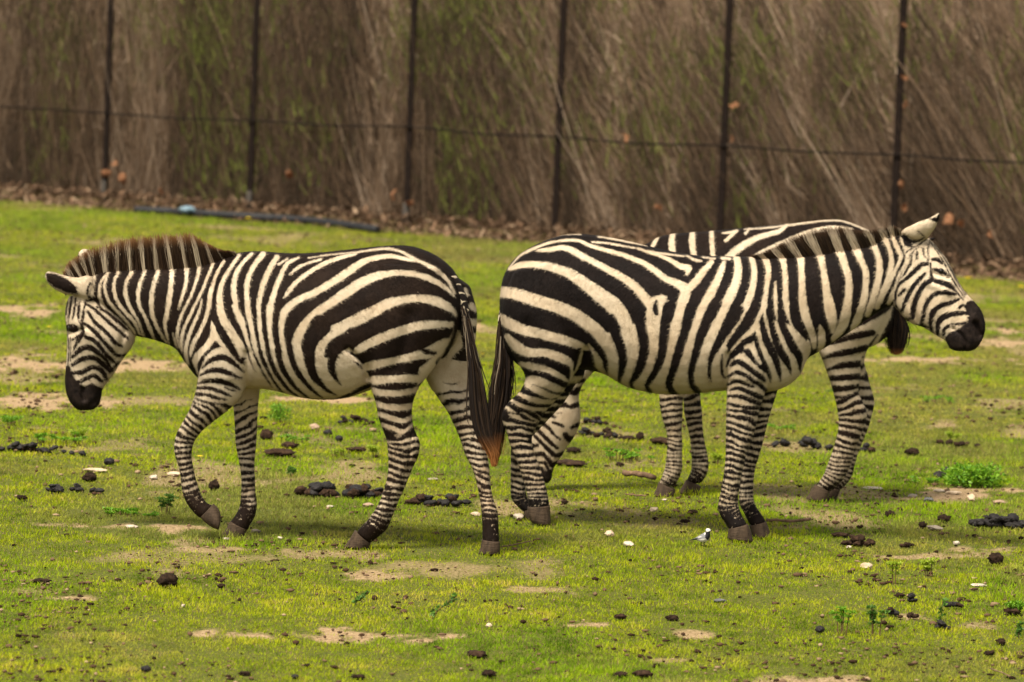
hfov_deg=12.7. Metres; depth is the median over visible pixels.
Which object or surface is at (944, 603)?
weed
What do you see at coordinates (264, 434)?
clod
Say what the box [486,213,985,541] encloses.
zebra
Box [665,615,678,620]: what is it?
clod
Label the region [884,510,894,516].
clod
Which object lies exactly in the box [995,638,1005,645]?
clod
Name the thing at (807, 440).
dung ball
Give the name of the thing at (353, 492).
dung ball
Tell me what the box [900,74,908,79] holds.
dead leaf
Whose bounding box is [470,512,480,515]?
stone
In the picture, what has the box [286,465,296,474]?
weed
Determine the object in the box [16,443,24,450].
dung ball
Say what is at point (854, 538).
dung ball
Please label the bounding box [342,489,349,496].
dung ball
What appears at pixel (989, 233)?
dead leaf
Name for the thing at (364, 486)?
dung ball
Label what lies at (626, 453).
weed
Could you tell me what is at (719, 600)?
stone
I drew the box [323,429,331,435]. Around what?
clod
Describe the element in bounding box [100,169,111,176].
dead leaf
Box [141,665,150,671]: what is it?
clod
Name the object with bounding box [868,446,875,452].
dung ball
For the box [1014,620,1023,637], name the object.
weed
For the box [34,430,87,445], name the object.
weed
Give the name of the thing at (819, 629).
clod
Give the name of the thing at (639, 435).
clod
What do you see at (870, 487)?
stone
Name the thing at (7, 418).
weed
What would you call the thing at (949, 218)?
dead leaf
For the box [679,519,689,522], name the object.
clod
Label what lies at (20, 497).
clod
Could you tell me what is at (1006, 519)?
dung ball
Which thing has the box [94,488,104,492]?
dung ball
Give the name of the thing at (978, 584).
stone
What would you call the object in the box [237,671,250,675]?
clod
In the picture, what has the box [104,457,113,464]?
clod
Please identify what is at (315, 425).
stone
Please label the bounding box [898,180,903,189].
dead leaf
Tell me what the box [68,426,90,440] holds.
weed
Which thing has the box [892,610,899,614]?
dung ball
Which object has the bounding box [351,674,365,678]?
clod
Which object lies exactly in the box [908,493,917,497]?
stone
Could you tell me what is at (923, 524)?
clod
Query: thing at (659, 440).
clod
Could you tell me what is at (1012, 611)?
clod
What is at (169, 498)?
weed
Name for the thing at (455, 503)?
dung ball
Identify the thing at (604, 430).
dung ball
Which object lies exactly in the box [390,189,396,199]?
dead leaf
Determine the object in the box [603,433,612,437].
dung ball
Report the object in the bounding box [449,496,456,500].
dung ball
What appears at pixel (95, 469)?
stone
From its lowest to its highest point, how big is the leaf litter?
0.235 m
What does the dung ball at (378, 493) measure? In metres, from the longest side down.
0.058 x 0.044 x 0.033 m
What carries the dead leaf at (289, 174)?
attached to the wire fence
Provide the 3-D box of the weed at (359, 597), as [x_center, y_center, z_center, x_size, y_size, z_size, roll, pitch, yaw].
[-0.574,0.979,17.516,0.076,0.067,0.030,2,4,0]
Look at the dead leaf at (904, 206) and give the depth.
46.85 m
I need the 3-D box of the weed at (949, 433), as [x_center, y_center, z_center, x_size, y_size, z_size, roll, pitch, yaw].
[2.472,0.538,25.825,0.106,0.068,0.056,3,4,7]
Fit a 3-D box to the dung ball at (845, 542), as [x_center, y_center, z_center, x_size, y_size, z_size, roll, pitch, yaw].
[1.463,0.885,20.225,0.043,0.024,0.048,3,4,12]
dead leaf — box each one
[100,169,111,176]
[118,172,126,183]
[286,170,293,179]
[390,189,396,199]
[405,200,413,206]
[623,134,628,141]
[654,204,661,210]
[728,102,738,108]
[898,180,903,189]
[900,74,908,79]
[902,203,906,211]
[943,213,953,223]
[957,219,963,227]
[987,229,992,237]
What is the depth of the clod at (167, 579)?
17.82 m
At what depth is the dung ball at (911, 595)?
18.25 m
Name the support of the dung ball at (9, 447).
on the ground at (470, 569)
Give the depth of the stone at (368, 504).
21.07 m
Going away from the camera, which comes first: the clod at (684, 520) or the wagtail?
the wagtail
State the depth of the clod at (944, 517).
21.41 m
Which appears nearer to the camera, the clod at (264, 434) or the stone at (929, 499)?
the stone at (929, 499)
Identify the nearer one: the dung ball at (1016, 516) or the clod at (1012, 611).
the clod at (1012, 611)
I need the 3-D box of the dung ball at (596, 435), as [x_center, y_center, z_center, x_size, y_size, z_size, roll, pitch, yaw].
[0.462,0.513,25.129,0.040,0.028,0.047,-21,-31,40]
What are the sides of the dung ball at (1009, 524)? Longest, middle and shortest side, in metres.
0.091 x 0.054 x 0.036 m
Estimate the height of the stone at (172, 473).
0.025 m
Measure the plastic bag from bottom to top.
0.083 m
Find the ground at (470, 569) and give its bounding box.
[0,189,1023,681]
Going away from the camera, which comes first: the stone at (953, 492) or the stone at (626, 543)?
the stone at (626, 543)
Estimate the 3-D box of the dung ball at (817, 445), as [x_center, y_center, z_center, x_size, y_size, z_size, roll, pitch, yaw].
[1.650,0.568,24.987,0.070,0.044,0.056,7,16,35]
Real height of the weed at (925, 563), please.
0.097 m
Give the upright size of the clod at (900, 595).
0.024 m
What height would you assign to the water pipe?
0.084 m
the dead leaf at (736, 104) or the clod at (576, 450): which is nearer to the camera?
the clod at (576, 450)
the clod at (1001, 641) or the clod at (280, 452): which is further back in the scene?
the clod at (280, 452)
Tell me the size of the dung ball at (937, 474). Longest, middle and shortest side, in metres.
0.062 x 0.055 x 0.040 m
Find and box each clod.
[16,495,27,499]
[31,578,51,583]
[81,472,96,481]
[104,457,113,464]
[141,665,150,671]
[156,572,178,587]
[208,480,219,490]
[217,583,225,588]
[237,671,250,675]
[259,429,272,439]
[263,448,295,455]
[281,441,299,447]
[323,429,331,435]
[335,435,342,441]
[346,446,366,451]
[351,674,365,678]
[467,650,487,657]
[482,669,496,677]
[556,459,586,466]
[566,447,580,453]
[613,671,628,676]
[614,613,626,619]
[615,462,623,465]
[618,435,635,439]
[631,669,652,677]
[636,431,643,442]
[649,437,666,444]
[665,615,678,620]
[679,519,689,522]
[815,625,824,632]
[829,532,848,536]
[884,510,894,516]
[894,592,905,597]
[904,447,918,455]
[918,521,926,528]
[937,514,950,522]
[983,650,994,655]
[987,552,1003,564]
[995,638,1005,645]
[1003,608,1021,614]
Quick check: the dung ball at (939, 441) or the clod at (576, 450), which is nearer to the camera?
the clod at (576, 450)
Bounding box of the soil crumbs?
[0,214,1023,681]
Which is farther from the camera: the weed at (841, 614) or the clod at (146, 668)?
the weed at (841, 614)
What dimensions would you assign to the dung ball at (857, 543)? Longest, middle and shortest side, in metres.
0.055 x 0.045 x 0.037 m
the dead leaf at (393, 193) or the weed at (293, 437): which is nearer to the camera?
the weed at (293, 437)
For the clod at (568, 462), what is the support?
on the ground at (470, 569)
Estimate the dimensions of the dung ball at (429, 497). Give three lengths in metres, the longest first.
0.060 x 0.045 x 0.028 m
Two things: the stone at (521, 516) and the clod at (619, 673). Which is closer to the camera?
the clod at (619, 673)
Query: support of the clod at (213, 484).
on the ground at (470, 569)
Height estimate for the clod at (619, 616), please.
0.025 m
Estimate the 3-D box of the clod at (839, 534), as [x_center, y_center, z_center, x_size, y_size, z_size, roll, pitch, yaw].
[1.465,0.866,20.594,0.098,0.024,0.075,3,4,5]
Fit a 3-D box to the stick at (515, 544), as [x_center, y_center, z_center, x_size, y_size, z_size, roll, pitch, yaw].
[0.019,0.865,19.646,0.012,0.008,0.306,4,4,24]
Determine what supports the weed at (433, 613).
on the ground at (470, 569)
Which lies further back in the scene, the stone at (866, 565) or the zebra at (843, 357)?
the zebra at (843, 357)
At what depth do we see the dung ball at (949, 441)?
25.52 m
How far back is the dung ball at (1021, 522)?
21.22 m
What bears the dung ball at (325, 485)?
on the dung ball at (333, 486)
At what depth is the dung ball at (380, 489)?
21.47 m
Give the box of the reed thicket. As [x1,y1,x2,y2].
[0,0,1023,269]
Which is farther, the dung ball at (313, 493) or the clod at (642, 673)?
the dung ball at (313, 493)
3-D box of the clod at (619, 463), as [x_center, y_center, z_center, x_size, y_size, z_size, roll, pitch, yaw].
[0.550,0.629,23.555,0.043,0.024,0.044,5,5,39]
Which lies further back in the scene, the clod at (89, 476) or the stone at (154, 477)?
the stone at (154, 477)
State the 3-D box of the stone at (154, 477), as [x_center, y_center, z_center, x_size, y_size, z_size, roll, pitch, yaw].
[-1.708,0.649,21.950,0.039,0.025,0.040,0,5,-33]
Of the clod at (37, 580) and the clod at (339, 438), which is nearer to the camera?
the clod at (37, 580)
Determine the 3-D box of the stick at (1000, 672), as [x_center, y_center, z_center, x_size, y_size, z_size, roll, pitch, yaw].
[1.721,1.165,16.202,0.014,0.009,0.174,1,4,-17]
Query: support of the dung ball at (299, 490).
on the ground at (470, 569)
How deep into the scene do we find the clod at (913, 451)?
24.84 m
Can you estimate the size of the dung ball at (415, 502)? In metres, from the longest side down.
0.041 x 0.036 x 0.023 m
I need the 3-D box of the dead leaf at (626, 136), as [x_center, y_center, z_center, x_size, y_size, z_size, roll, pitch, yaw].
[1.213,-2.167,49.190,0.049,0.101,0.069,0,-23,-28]
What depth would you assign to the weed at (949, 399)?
28.47 m
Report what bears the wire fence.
on the ground at (470, 569)
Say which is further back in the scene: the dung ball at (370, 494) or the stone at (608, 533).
the dung ball at (370, 494)
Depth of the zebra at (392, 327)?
19.34 m
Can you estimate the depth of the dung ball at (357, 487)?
21.43 m
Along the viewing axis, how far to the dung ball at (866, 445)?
24.90 m
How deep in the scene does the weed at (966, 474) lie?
23.18 m
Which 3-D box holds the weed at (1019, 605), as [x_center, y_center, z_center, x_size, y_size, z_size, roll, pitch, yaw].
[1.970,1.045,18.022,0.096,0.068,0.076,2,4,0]
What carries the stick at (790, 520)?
on the ground at (470, 569)
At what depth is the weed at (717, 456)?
23.92 m
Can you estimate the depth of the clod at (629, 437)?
25.05 m
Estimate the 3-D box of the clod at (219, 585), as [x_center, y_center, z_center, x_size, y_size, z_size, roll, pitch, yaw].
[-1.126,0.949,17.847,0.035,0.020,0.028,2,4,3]
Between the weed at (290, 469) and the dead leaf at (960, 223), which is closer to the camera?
the weed at (290, 469)
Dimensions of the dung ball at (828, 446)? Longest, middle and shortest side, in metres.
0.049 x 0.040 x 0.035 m
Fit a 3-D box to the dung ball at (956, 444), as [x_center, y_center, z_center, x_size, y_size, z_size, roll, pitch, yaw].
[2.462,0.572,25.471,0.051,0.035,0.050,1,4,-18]
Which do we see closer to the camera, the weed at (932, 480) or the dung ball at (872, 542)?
the dung ball at (872, 542)
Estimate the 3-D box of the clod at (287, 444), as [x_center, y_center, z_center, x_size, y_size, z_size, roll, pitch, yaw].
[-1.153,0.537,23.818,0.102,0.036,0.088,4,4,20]
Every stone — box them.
[83,468,106,471]
[149,475,157,479]
[167,471,179,476]
[309,423,319,430]
[362,503,373,506]
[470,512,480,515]
[513,513,524,519]
[605,530,613,536]
[623,541,633,546]
[650,507,657,511]
[714,598,725,601]
[860,563,872,568]
[862,486,881,488]
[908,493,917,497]
[924,497,933,501]
[927,525,942,529]
[933,489,944,491]
[946,491,961,494]
[967,494,974,501]
[971,583,986,586]
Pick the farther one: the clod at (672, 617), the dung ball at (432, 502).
the dung ball at (432, 502)
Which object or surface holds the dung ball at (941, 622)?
on the ground at (470, 569)
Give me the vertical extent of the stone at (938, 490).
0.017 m
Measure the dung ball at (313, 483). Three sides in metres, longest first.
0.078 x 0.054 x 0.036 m
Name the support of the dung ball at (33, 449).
on the ground at (470, 569)
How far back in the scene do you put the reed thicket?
50.59 m
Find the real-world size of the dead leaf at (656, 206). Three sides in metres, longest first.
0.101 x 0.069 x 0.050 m
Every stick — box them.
[501,540,530,547]
[622,470,656,479]
[766,517,810,522]
[990,668,1009,676]
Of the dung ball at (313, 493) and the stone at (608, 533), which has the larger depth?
the dung ball at (313, 493)
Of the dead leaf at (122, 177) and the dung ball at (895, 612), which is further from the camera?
the dead leaf at (122, 177)
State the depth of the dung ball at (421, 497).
21.25 m
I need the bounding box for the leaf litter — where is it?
[0,179,1023,281]
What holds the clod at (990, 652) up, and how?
on the ground at (470, 569)
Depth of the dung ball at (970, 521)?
21.26 m
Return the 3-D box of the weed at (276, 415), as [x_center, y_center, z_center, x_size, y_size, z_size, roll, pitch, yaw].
[-1.274,0.396,25.283,0.157,0.125,0.117,2,4,0]
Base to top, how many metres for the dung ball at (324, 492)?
0.046 m
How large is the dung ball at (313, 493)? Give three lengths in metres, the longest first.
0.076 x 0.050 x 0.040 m
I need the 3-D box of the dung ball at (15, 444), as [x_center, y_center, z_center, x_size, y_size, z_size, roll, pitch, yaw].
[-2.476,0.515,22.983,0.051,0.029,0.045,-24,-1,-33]
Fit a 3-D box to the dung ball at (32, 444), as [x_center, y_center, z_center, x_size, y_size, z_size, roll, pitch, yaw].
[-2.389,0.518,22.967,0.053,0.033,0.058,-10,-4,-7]
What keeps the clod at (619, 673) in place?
on the ground at (470, 569)
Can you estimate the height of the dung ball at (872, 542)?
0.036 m
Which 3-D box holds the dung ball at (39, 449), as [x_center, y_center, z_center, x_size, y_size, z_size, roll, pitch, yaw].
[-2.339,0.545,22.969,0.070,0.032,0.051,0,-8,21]
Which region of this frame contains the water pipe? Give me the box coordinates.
[134,206,379,232]
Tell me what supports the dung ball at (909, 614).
on the ground at (470, 569)
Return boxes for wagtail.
[691,528,711,545]
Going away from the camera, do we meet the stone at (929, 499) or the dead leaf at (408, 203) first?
the stone at (929, 499)
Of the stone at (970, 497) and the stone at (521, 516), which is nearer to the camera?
the stone at (521, 516)
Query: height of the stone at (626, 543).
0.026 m
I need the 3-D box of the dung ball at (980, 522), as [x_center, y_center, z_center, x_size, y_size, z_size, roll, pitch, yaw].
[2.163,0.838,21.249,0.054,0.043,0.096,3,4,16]
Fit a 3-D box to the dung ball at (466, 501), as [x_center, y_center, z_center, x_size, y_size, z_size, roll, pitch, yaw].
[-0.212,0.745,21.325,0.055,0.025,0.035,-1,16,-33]
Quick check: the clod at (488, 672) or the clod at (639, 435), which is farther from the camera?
the clod at (639, 435)
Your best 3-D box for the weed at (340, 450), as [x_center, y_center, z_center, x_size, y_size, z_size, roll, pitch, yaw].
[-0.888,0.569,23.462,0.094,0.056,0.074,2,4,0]
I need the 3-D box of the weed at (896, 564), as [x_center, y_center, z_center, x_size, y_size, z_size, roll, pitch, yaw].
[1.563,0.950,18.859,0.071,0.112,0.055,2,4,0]
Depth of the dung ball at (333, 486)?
21.43 m
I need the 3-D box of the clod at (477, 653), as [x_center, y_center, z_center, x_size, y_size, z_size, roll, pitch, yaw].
[-0.123,1.099,16.172,0.085,0.029,0.067,4,4,27]
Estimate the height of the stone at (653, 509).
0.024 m
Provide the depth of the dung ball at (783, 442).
25.04 m
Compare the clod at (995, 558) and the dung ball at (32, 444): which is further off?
the dung ball at (32, 444)
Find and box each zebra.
[44,233,499,554]
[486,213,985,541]
[532,219,918,501]
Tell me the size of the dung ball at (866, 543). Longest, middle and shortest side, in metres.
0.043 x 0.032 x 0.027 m
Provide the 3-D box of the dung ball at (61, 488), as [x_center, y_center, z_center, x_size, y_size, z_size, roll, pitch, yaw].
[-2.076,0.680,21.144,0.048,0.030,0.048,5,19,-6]
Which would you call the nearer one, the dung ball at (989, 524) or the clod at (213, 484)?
the dung ball at (989, 524)
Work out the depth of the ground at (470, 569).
19.66 m
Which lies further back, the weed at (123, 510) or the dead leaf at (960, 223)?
the dead leaf at (960, 223)
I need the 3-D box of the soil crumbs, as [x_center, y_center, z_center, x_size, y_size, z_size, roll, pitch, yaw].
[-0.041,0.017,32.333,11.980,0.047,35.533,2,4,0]
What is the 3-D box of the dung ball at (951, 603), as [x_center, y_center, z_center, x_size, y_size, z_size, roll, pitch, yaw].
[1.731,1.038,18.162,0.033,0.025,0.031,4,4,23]
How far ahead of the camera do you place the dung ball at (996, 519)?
21.19 m
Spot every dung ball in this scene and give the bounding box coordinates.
[7,445,15,450]
[11,441,19,446]
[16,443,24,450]
[28,442,36,447]
[28,447,35,452]
[36,447,47,452]
[42,449,51,453]
[54,486,63,492]
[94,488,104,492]
[294,485,305,494]
[304,488,311,496]
[308,481,320,487]
[309,489,318,496]
[310,484,321,490]
[318,488,329,497]
[320,482,330,488]
[325,481,335,489]
[329,489,337,497]
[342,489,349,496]
[347,488,359,497]
[351,484,363,492]
[360,483,368,492]
[366,491,374,497]
[374,487,383,491]
[374,491,381,496]
[412,500,419,504]
[418,493,425,500]
[424,495,433,499]
[428,500,437,505]
[441,499,450,506]
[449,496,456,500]
[450,501,459,506]
[462,499,470,504]
[593,432,599,437]
[602,427,611,432]
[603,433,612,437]
[771,440,778,446]
[779,437,790,446]
[798,439,807,446]
[801,436,812,443]
[810,442,821,448]
[825,444,833,450]
[841,540,849,544]
[848,534,859,541]
[852,541,860,546]
[862,541,869,546]
[863,442,869,447]
[866,538,874,545]
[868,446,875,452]
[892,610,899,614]
[906,612,913,618]
[908,592,914,598]
[933,471,942,477]
[936,439,943,443]
[936,619,945,625]
[945,439,952,445]
[948,601,954,607]
[954,441,960,446]
[968,519,974,525]
[975,518,984,526]
[984,520,999,527]
[988,513,1002,520]
[989,516,1000,523]
[1001,516,1015,522]
[1002,521,1021,528]
[1007,513,1018,521]
[1018,520,1023,527]
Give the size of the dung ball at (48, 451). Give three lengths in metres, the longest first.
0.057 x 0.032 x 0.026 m
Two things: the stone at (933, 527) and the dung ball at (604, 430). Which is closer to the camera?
the stone at (933, 527)
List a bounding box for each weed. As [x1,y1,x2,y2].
[0,414,22,425]
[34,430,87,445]
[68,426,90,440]
[103,507,159,517]
[154,493,178,514]
[266,402,293,422]
[277,433,310,443]
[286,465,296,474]
[329,448,346,456]
[352,590,369,604]
[366,444,379,455]
[429,592,457,617]
[603,447,654,461]
[710,453,723,464]
[767,423,796,432]
[829,606,856,634]
[866,604,890,634]
[886,561,902,584]
[908,475,941,484]
[918,557,939,575]
[920,394,953,404]
[936,597,948,620]
[940,460,1008,487]
[944,431,961,438]
[1004,600,1023,615]
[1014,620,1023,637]
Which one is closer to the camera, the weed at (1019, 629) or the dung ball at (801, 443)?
the weed at (1019, 629)
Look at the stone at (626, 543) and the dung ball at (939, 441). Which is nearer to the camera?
the stone at (626, 543)
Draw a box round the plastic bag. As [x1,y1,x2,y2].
[179,206,195,212]
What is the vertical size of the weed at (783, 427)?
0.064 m
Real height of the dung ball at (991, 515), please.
0.042 m
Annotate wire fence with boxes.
[0,0,1023,263]
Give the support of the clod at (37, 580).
on the ground at (470, 569)
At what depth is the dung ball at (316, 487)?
21.39 m
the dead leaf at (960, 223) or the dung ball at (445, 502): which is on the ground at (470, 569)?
the dung ball at (445, 502)
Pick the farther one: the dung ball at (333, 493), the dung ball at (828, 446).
the dung ball at (828, 446)
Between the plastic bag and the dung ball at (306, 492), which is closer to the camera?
the dung ball at (306, 492)
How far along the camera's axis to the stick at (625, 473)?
22.81 m
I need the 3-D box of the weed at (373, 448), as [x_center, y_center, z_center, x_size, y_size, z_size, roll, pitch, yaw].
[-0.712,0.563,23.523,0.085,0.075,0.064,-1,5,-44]
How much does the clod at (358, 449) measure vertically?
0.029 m
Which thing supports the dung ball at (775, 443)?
on the ground at (470, 569)

